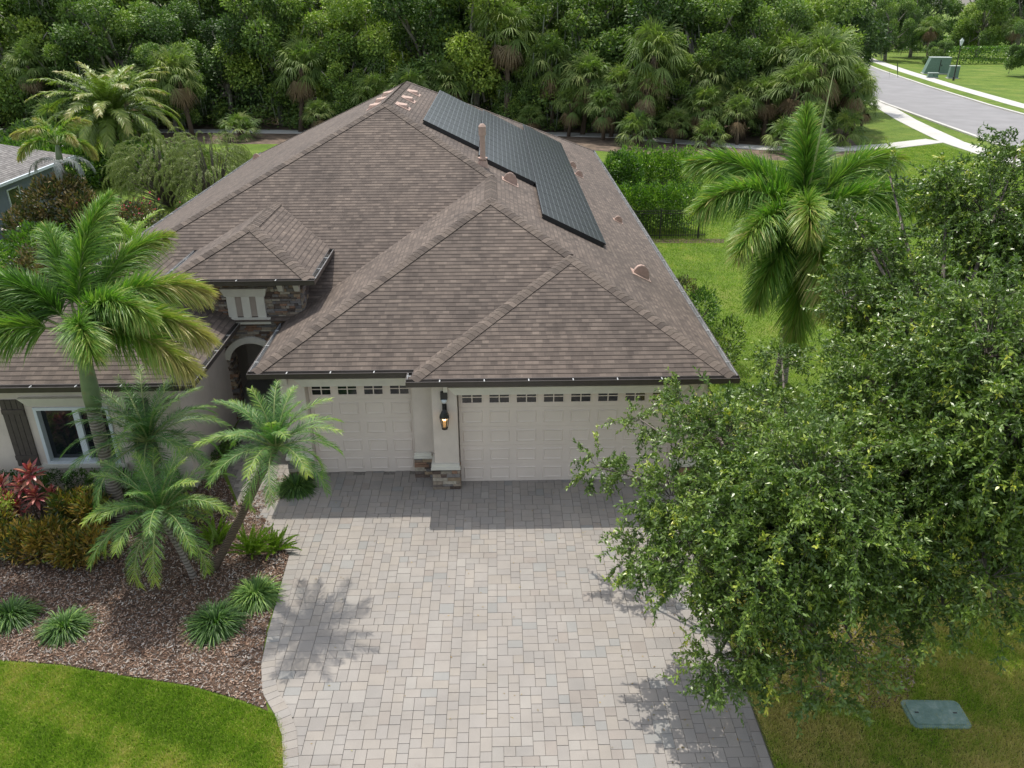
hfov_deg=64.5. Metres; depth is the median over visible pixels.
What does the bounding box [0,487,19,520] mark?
schefflera
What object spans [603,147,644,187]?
shrub
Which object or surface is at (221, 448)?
entry shrub
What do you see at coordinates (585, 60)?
cabbage palm
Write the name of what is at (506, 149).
solar array
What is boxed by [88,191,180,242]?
bougainvillea
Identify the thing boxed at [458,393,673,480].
garage door
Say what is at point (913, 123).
sidewalk
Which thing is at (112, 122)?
canary palm
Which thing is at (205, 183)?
weeping shrub
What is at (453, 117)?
solar array
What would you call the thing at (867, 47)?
oak tree
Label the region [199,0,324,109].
oak tree
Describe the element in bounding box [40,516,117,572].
croton
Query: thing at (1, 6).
oak tree
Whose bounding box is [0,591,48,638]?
liriope
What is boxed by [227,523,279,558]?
foxtail fern
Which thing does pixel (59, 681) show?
grass
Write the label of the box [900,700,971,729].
utility vault
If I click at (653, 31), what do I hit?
cabbage palm
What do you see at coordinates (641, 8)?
oak tree
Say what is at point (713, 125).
cabbage palm
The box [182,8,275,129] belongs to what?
oak tree
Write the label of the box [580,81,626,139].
cabbage palm
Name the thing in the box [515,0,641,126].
oak tree
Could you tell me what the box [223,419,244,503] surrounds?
front walk
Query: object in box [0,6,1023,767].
lawn
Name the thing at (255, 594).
liriope
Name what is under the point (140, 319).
foxtail palm
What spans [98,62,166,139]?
cabbage palm
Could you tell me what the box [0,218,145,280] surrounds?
brush
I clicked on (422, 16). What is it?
oak tree
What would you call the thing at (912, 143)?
footpath
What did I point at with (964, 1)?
sky
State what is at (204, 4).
oak tree
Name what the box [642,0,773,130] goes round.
oak tree
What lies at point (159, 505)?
date palm
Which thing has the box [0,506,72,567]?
croton
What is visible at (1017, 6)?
oak tree
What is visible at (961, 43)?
street lamp
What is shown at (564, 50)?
cabbage palm
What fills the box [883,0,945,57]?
oak tree
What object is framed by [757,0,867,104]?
oak tree
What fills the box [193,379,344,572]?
date palm
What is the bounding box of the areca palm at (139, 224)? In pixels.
[93,209,164,254]
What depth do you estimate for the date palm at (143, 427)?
16.25 m
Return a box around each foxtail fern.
[193,514,232,556]
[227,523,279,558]
[250,523,301,560]
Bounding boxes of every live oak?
[565,326,971,739]
[797,123,1023,675]
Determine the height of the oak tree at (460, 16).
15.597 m
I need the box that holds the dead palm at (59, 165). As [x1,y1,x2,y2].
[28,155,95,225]
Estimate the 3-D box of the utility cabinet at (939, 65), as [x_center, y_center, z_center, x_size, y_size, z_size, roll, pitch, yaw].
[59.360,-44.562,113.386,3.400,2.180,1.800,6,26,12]
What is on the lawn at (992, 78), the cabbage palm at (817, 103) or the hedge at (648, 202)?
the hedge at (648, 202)
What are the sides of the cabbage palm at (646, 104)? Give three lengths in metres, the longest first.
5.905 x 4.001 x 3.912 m
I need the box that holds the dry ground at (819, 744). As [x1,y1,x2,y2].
[678,411,1023,767]
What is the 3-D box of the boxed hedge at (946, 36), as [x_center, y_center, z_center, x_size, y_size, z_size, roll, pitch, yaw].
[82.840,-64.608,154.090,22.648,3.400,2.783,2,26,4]
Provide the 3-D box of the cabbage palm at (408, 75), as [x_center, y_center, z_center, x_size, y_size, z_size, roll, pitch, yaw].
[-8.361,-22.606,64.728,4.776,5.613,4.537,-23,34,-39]
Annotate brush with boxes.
[0,114,76,170]
[0,135,215,187]
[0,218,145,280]
[0,239,55,284]
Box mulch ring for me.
[733,614,919,707]
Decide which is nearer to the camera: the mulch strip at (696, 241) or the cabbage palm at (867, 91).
the mulch strip at (696, 241)
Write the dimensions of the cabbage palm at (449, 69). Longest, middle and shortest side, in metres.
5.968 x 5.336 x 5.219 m
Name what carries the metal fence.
on the mulch strip at (696, 241)
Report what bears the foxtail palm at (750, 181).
on the lawn at (992, 78)
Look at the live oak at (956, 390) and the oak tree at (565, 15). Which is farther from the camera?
the oak tree at (565, 15)
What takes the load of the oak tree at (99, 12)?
on the forest floor at (598, 144)
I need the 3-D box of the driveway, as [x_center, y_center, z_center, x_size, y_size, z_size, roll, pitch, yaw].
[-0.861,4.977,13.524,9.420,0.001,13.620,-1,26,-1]
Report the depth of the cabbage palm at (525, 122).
65.00 m
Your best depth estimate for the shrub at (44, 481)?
18.21 m
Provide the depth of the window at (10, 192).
39.05 m
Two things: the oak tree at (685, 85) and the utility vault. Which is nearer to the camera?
the utility vault
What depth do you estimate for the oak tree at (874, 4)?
187.87 m
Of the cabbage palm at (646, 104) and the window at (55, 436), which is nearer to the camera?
the window at (55, 436)
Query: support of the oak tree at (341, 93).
on the forest floor at (598, 144)
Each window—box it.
[6,185,22,209]
[32,406,127,468]
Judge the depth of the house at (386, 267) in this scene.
19.15 m
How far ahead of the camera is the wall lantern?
17.78 m
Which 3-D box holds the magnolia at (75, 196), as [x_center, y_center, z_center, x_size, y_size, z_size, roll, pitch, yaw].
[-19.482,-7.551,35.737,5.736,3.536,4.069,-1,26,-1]
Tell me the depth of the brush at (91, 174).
47.78 m
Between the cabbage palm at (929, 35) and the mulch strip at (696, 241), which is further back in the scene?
the cabbage palm at (929, 35)
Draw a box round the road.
[869,67,1023,146]
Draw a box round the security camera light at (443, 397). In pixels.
[440,391,447,403]
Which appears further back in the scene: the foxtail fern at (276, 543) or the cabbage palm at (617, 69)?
the cabbage palm at (617, 69)
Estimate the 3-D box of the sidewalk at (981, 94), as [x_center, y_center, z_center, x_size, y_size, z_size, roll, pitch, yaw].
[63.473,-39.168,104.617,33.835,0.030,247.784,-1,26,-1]
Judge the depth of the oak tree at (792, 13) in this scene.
62.87 m
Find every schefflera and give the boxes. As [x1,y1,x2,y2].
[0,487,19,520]
[65,483,111,529]
[152,491,209,525]
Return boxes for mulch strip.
[652,239,723,242]
[701,388,734,471]
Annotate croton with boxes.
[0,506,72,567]
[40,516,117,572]
[43,485,113,533]
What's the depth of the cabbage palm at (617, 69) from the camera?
62.29 m
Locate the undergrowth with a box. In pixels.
[0,51,866,139]
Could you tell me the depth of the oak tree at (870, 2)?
157.50 m
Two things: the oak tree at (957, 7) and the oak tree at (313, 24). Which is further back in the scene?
the oak tree at (957, 7)
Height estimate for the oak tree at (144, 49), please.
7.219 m
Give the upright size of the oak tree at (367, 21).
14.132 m
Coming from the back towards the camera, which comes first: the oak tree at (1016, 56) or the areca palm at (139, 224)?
the oak tree at (1016, 56)
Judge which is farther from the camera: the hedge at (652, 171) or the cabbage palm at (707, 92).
the cabbage palm at (707, 92)
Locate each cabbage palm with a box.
[0,39,53,98]
[18,95,73,139]
[71,95,99,135]
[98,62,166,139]
[134,58,172,130]
[148,44,203,137]
[216,112,262,142]
[271,35,325,131]
[299,98,334,126]
[345,71,388,105]
[382,64,431,92]
[420,58,478,100]
[469,0,542,118]
[511,116,529,124]
[517,29,573,131]
[517,104,546,129]
[552,48,611,134]
[552,79,587,136]
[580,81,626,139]
[591,61,642,136]
[611,106,660,148]
[621,12,690,139]
[626,62,670,142]
[658,106,692,143]
[673,81,730,140]
[682,48,738,136]
[689,116,728,150]
[718,93,758,144]
[719,76,769,139]
[739,72,793,141]
[755,24,833,137]
[759,112,800,155]
[764,59,834,138]
[779,21,865,123]
[796,96,833,135]
[818,35,861,84]
[823,105,870,146]
[834,59,881,132]
[838,73,877,134]
[857,93,882,128]
[914,14,947,56]
[999,16,1023,56]
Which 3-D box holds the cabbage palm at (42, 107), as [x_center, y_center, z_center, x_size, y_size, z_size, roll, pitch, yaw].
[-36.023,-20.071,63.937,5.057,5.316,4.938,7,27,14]
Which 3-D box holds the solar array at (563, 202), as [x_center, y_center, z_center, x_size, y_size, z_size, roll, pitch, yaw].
[1.553,-7.922,30.058,1.806,0.973,16.988,-1,26,-1]
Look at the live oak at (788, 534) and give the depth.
11.31 m
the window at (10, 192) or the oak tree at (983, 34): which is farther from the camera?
the oak tree at (983, 34)
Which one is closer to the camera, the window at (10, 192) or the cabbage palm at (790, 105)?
the window at (10, 192)
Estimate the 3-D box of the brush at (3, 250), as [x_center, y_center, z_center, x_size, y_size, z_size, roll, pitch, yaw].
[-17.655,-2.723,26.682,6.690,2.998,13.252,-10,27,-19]
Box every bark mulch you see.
[0,453,288,707]
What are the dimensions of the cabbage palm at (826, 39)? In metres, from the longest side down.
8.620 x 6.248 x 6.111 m
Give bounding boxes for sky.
[152,0,974,5]
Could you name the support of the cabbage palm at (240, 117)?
on the forest floor at (598, 144)
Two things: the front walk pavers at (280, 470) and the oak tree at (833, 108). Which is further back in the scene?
the oak tree at (833, 108)
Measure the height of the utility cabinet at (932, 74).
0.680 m
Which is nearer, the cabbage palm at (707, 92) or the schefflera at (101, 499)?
the schefflera at (101, 499)
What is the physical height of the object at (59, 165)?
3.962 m
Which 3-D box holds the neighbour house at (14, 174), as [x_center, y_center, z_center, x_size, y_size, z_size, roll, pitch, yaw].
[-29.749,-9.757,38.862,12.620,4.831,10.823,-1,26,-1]
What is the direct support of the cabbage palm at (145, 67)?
on the forest floor at (598, 144)
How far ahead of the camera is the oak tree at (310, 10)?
76.33 m
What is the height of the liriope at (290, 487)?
0.835 m
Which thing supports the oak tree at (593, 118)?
on the forest floor at (598, 144)
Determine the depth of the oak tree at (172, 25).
67.17 m
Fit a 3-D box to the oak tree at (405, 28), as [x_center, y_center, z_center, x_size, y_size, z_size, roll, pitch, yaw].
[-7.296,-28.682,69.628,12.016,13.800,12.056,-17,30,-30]
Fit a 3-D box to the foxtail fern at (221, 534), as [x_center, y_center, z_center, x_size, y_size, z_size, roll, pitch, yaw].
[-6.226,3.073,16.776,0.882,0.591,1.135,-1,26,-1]
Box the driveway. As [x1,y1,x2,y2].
[260,471,773,767]
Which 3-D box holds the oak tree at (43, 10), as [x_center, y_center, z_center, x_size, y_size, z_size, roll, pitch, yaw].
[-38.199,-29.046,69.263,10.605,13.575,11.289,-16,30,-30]
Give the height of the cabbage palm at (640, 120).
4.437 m
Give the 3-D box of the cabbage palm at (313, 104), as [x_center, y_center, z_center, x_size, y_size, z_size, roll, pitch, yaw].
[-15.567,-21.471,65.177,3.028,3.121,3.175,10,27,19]
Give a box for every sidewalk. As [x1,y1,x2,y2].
[870,101,1020,166]
[871,58,1023,108]
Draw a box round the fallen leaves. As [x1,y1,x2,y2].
[298,479,758,762]
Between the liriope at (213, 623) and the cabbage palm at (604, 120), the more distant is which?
the cabbage palm at (604, 120)
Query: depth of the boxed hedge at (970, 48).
128.06 m
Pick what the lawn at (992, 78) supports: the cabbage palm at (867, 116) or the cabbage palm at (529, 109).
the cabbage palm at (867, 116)
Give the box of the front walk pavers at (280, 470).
[228,416,289,510]
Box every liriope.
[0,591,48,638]
[29,604,102,650]
[175,596,258,650]
[225,571,288,619]
[268,470,319,501]
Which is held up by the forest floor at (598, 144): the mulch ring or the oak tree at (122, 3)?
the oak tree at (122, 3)
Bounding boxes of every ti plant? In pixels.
[0,473,30,520]
[9,458,57,519]
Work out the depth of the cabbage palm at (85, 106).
64.43 m
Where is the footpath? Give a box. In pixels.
[3,128,942,151]
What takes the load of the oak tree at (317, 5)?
on the forest floor at (598, 144)
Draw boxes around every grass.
[0,659,287,767]
[604,144,1023,448]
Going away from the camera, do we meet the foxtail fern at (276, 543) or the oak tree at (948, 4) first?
the foxtail fern at (276, 543)
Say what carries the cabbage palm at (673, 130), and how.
on the forest floor at (598, 144)
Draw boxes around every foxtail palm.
[0,188,222,522]
[679,72,935,384]
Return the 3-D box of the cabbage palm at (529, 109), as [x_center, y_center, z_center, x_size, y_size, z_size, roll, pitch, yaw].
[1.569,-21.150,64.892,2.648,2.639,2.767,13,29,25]
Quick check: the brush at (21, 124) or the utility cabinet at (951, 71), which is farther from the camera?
the utility cabinet at (951, 71)
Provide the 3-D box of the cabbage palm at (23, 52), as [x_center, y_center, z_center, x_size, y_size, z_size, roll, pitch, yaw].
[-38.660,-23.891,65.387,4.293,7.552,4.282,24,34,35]
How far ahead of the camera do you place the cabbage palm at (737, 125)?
60.23 m
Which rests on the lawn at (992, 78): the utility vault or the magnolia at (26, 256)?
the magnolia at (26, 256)
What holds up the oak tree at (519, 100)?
on the forest floor at (598, 144)
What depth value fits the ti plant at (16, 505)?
17.17 m
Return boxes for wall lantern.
[439,404,448,429]
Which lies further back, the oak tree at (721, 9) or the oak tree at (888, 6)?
the oak tree at (888, 6)
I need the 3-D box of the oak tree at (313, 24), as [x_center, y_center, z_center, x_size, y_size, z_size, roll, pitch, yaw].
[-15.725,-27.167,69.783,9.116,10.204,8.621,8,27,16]
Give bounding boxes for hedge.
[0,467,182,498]
[613,144,703,201]
[616,178,698,231]
[889,35,1008,51]
[945,45,1022,63]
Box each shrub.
[101,126,221,210]
[153,130,252,209]
[210,427,241,466]
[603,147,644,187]
[677,273,699,301]
[688,281,721,326]
[712,312,748,367]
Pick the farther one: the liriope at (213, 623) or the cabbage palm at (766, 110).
the cabbage palm at (766, 110)
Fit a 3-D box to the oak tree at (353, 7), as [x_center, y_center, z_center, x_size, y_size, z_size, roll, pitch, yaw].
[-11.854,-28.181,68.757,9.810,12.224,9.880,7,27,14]
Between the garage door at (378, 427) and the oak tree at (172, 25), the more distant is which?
the oak tree at (172, 25)
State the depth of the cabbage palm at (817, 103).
57.42 m
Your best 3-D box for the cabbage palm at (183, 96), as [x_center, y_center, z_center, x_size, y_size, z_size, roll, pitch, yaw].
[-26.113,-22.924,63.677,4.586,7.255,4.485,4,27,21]
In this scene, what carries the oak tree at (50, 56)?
on the forest floor at (598, 144)
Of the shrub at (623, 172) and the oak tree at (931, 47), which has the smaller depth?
the shrub at (623, 172)
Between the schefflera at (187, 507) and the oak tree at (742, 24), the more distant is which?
the oak tree at (742, 24)
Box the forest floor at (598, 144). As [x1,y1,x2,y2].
[0,91,862,159]
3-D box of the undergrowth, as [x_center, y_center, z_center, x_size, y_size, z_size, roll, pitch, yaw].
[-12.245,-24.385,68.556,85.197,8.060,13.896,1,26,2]
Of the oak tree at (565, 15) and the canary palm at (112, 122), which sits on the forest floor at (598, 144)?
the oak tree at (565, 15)
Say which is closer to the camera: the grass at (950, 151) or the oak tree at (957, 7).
the grass at (950, 151)
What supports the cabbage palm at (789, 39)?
on the forest floor at (598, 144)
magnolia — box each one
[0,170,127,254]
[3,241,93,285]
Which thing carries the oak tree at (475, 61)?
on the forest floor at (598, 144)
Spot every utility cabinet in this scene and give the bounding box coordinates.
[920,56,951,73]
[926,72,938,77]
[945,65,960,78]
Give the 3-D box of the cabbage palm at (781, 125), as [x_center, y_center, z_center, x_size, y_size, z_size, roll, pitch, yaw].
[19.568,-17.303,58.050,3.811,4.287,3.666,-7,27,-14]
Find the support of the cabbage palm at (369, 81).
on the forest floor at (598, 144)
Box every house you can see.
[0,81,739,489]
[0,144,74,239]
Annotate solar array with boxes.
[423,90,481,149]
[478,110,534,184]
[523,124,605,246]
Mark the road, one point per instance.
(967, 115)
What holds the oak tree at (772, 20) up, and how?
on the forest floor at (598, 144)
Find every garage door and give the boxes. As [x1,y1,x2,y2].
[308,386,414,471]
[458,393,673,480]
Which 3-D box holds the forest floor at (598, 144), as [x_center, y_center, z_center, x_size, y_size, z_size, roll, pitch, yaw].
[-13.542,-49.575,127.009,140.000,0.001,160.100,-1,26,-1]
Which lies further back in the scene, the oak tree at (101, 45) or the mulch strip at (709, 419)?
the oak tree at (101, 45)
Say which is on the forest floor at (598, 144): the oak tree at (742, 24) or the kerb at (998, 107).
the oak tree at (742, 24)
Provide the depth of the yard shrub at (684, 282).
29.00 m
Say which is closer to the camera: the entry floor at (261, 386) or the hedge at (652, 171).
the entry floor at (261, 386)
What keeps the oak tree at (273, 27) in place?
on the forest floor at (598, 144)
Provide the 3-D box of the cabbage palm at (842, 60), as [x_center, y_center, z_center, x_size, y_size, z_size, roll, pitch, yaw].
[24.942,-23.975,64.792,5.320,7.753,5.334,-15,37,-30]
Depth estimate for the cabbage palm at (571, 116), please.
63.57 m
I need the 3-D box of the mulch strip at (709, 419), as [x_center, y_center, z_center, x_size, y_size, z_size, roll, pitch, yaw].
[5.064,-0.384,24.604,1.650,0.001,12.000,-1,26,-1]
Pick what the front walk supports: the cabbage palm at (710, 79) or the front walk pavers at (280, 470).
the front walk pavers at (280, 470)
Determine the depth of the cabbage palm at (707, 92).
61.22 m
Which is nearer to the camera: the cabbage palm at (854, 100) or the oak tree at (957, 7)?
the cabbage palm at (854, 100)
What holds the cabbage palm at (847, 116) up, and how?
on the forest floor at (598, 144)
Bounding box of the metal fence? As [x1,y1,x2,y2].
[634,209,705,238]
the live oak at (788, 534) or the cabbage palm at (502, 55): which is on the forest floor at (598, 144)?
the cabbage palm at (502, 55)
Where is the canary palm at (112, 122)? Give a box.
[24,61,184,178]
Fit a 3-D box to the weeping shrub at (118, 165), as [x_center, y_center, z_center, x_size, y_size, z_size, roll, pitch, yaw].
[-18.559,-11.450,43.146,6.167,4.144,6.269,-1,26,-1]
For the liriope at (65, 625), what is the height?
0.832 m
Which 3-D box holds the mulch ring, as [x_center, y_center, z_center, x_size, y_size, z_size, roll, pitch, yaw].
[5.620,4.703,14.022,3.612,0.001,2.300,-1,26,-1]
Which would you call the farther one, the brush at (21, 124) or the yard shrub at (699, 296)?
the brush at (21, 124)
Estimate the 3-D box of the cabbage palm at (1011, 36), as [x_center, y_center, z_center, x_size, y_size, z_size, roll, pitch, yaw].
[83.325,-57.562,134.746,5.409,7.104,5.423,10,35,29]
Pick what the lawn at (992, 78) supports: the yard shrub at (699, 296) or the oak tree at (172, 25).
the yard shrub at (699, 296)
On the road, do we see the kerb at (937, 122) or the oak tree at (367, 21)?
the kerb at (937, 122)
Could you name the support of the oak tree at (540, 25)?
on the forest floor at (598, 144)
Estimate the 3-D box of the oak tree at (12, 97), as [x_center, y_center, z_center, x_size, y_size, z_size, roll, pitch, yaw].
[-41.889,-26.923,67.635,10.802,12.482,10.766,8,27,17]
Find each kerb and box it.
[870,66,1023,114]
[872,97,1019,150]
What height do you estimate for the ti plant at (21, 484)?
1.576 m
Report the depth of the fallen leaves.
14.01 m
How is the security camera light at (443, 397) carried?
attached to the house at (386, 267)
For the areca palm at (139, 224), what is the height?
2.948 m
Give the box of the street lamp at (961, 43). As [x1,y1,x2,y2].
[952,38,963,80]
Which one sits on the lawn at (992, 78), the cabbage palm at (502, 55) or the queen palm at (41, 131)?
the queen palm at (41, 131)
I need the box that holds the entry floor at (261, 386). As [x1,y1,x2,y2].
[242,379,281,418]
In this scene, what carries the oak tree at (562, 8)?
on the forest floor at (598, 144)
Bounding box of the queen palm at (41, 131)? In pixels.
[8,116,98,223]
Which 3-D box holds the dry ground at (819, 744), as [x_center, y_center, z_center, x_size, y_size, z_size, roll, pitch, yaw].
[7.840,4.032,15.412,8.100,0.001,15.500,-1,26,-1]
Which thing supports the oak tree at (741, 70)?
on the forest floor at (598, 144)
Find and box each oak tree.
[0,0,72,132]
[0,0,103,57]
[0,0,131,97]
[15,29,104,119]
[47,0,162,128]
[74,0,127,79]
[102,0,203,62]
[119,0,228,124]
[133,0,248,68]
[133,41,208,133]
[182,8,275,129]
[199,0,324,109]
[211,0,320,125]
[266,1,350,79]
[271,4,362,118]
[308,0,422,102]
[311,40,388,118]
[313,0,411,76]
[314,0,325,10]
[363,0,476,102]
[368,2,440,50]
[421,0,533,51]
[426,0,532,107]
[463,0,575,117]
[492,41,553,119]
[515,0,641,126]
[526,0,569,115]
[537,0,635,68]
[566,0,693,128]
[570,55,632,131]
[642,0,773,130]
[653,48,717,135]
[667,10,764,36]
[707,0,816,129]
[713,35,777,136]
[714,0,831,54]
[747,0,897,76]
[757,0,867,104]
[795,50,874,133]
[858,0,880,33]
[863,0,918,60]
[871,0,885,31]
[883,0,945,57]
[892,0,955,47]
[922,39,954,63]
[945,0,1013,45]
[947,0,1015,57]
[997,0,1023,44]
[1003,19,1023,72]
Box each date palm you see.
[58,364,231,524]
[78,444,237,590]
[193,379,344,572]
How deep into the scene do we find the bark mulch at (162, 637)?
15.25 m
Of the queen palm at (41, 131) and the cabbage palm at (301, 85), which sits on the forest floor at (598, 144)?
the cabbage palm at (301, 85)
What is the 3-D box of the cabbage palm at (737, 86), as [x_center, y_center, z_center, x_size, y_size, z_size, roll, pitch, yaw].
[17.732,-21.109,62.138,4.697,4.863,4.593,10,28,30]
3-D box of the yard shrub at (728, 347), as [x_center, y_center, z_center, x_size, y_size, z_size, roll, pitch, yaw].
[6.379,-1.157,24.308,1.185,1.835,2.019,16,30,30]

